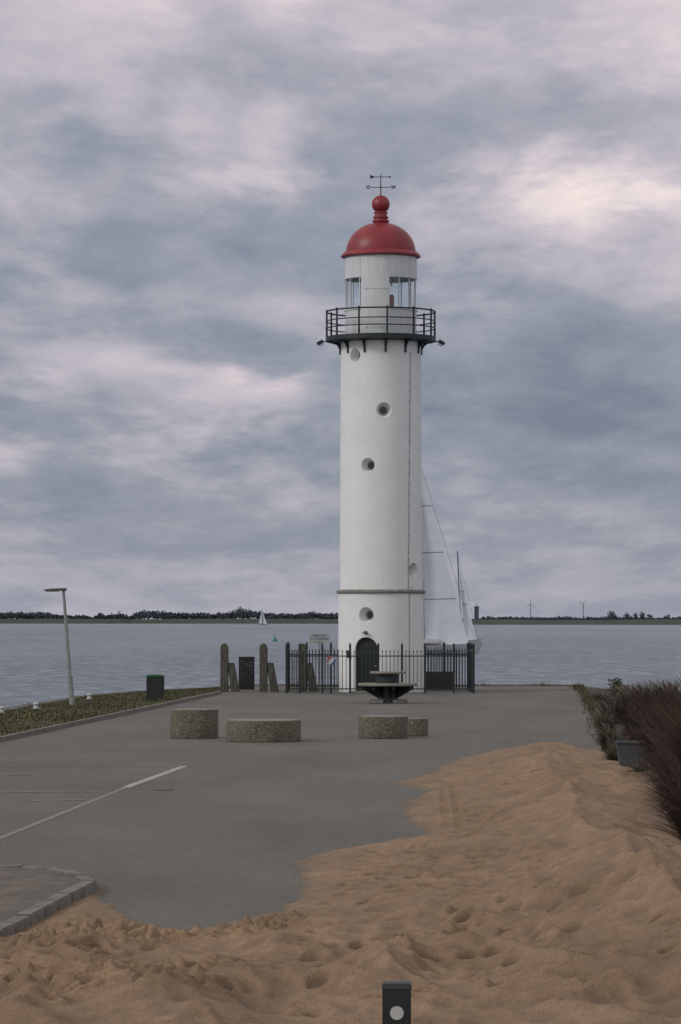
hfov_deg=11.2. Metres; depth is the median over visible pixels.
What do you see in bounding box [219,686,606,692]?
ground
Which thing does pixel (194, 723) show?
concrete drum
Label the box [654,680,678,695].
grass clump
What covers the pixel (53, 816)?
faded road marking
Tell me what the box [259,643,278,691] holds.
mooring post
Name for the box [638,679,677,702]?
grass clump
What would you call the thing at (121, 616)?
tree
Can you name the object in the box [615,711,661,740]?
reed clump
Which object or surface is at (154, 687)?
litter bin
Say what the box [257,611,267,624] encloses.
sailboat
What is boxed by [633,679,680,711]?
reed clump
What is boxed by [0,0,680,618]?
sky
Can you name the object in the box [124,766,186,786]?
road marking
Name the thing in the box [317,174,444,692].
lighthouse
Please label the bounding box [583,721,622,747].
grass clump
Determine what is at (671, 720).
reed clump
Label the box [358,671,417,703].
round table
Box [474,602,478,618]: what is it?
watch tower
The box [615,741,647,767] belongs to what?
plant tub
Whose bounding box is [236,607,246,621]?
tree
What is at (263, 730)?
concrete drum
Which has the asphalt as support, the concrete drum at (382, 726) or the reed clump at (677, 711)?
the concrete drum at (382, 726)
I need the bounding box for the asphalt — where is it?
[0,686,601,929]
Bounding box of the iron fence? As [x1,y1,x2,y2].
[285,642,474,692]
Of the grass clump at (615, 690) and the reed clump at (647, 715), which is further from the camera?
the grass clump at (615, 690)
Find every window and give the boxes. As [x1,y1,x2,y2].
[367,611,372,618]
[368,462,374,468]
[379,407,386,413]
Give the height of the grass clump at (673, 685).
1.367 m
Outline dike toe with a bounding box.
[0,623,337,623]
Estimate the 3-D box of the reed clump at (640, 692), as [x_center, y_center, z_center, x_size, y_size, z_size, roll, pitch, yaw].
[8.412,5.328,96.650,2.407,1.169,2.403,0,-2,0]
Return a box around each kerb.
[0,691,220,741]
[0,865,95,936]
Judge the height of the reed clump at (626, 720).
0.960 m
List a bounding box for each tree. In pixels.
[117,611,123,621]
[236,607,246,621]
[607,611,616,617]
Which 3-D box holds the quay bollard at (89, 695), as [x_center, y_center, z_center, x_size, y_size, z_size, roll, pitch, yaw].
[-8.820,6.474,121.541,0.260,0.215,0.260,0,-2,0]
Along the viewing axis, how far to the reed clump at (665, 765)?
43.66 m
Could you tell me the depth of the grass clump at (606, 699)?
108.09 m
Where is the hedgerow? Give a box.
[462,616,680,619]
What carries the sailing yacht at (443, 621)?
on the water
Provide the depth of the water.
423.12 m
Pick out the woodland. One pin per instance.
(142, 614)
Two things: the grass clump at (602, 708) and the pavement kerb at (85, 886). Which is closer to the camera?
the pavement kerb at (85, 886)
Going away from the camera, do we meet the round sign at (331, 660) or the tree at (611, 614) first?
the round sign at (331, 660)
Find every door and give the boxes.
[356,637,376,690]
[361,276,388,332]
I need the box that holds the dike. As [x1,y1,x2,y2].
[0,619,680,624]
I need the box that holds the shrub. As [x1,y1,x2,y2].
[608,677,629,691]
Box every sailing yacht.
[422,471,482,653]
[457,551,481,642]
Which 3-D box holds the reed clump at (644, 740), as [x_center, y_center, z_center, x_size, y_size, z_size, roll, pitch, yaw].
[5.352,4.090,60.561,1.613,1.032,1.659,0,-2,0]
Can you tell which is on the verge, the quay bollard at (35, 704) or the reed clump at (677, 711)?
the quay bollard at (35, 704)
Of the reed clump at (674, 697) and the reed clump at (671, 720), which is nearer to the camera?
the reed clump at (671, 720)
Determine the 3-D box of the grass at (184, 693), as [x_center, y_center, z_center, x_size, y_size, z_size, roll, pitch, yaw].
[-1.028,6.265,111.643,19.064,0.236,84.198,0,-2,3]
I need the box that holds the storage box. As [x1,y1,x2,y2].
[426,671,452,689]
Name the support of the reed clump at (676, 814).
on the sand
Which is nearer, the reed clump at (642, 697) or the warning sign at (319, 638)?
the reed clump at (642, 697)
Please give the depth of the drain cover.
58.53 m
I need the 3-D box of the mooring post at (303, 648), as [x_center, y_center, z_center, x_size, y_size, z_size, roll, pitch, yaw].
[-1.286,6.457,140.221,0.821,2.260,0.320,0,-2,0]
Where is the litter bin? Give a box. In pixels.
[146,675,164,700]
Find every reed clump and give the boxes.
[595,695,634,723]
[595,731,680,820]
[602,701,651,735]
[603,726,641,744]
[608,720,665,769]
[614,682,680,782]
[614,694,669,740]
[615,695,680,781]
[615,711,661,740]
[616,683,664,715]
[619,686,662,719]
[619,748,680,844]
[624,689,680,754]
[624,706,676,771]
[625,697,670,737]
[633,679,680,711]
[635,727,680,789]
[655,682,680,716]
[659,682,680,722]
[659,683,680,720]
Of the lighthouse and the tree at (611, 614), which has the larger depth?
the tree at (611, 614)
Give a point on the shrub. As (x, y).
(616, 681)
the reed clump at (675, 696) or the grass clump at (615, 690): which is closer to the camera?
the reed clump at (675, 696)
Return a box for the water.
[0,624,680,707]
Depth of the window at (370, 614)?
139.82 m
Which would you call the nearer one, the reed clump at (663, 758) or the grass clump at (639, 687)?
the reed clump at (663, 758)
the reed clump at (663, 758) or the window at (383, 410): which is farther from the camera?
the window at (383, 410)
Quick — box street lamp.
[44,588,74,705]
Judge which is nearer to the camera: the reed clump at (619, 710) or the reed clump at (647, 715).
the reed clump at (647, 715)
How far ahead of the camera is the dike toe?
6536.22 m
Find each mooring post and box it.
[220,643,239,691]
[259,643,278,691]
[301,643,317,691]
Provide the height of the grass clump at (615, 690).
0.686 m
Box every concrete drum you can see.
[170,708,217,738]
[226,719,300,741]
[358,715,407,738]
[408,718,427,735]
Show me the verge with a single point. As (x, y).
(50, 722)
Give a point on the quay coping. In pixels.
(18, 707)
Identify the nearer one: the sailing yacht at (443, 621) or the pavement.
the pavement
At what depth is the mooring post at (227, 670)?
140.08 m
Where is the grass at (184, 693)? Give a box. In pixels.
[0,682,618,751]
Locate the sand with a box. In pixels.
[0,741,680,1023]
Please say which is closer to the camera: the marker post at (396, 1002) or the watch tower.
the marker post at (396, 1002)
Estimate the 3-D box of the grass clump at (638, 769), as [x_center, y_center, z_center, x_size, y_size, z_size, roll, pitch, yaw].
[5.366,4.561,61.380,1.021,0.472,0.993,0,-2,0]
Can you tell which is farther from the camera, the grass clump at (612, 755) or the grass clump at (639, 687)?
the grass clump at (639, 687)
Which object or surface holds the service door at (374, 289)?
in the lighthouse
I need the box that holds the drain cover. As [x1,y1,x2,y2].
[151,789,173,790]
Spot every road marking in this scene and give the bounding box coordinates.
[0,765,160,838]
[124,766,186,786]
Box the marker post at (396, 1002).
[382,981,411,1023]
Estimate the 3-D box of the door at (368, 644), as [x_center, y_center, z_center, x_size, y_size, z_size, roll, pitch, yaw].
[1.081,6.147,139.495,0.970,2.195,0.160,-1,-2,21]
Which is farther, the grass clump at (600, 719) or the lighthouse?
the lighthouse
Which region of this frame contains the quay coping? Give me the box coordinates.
[4,684,581,710]
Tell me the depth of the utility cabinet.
142.59 m
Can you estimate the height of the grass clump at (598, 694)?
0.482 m
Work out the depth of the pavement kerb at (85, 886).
33.99 m
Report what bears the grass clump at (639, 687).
on the planting bed
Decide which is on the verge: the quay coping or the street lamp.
the street lamp
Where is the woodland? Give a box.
[0,609,337,618]
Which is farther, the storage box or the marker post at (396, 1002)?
the storage box
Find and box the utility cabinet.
[238,657,254,690]
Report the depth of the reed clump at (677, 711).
52.84 m
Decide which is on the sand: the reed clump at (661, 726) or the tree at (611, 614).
the reed clump at (661, 726)
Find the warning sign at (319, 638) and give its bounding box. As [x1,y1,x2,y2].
[309,633,329,650]
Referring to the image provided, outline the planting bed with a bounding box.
[585,687,624,739]
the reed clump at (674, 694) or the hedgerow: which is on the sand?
the reed clump at (674, 694)
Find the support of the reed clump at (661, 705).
on the sand
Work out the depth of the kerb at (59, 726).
99.36 m
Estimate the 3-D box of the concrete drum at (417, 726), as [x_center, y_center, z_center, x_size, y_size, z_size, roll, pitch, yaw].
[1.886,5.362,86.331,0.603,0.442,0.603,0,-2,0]
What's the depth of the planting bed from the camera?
136.19 m
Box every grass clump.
[577,689,611,700]
[581,692,622,709]
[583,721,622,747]
[587,700,616,722]
[587,708,620,732]
[596,735,629,760]
[599,682,634,699]
[605,683,644,708]
[608,679,663,702]
[625,758,655,771]
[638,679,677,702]
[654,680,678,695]
[657,673,680,696]
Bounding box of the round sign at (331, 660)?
[327,656,335,664]
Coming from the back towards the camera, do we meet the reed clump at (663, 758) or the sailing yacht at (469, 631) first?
the sailing yacht at (469, 631)
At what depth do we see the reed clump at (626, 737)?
74.44 m
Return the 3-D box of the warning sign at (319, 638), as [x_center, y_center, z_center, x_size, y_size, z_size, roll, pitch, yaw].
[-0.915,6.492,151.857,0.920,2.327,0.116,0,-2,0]
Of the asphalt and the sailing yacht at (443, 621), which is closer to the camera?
the asphalt
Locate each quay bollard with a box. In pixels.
[31,702,39,708]
[85,693,92,699]
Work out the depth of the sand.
28.55 m
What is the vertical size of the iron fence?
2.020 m
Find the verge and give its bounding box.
[0,690,210,735]
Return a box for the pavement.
[0,868,79,922]
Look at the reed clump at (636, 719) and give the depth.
79.71 m
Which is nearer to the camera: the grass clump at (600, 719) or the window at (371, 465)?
the grass clump at (600, 719)

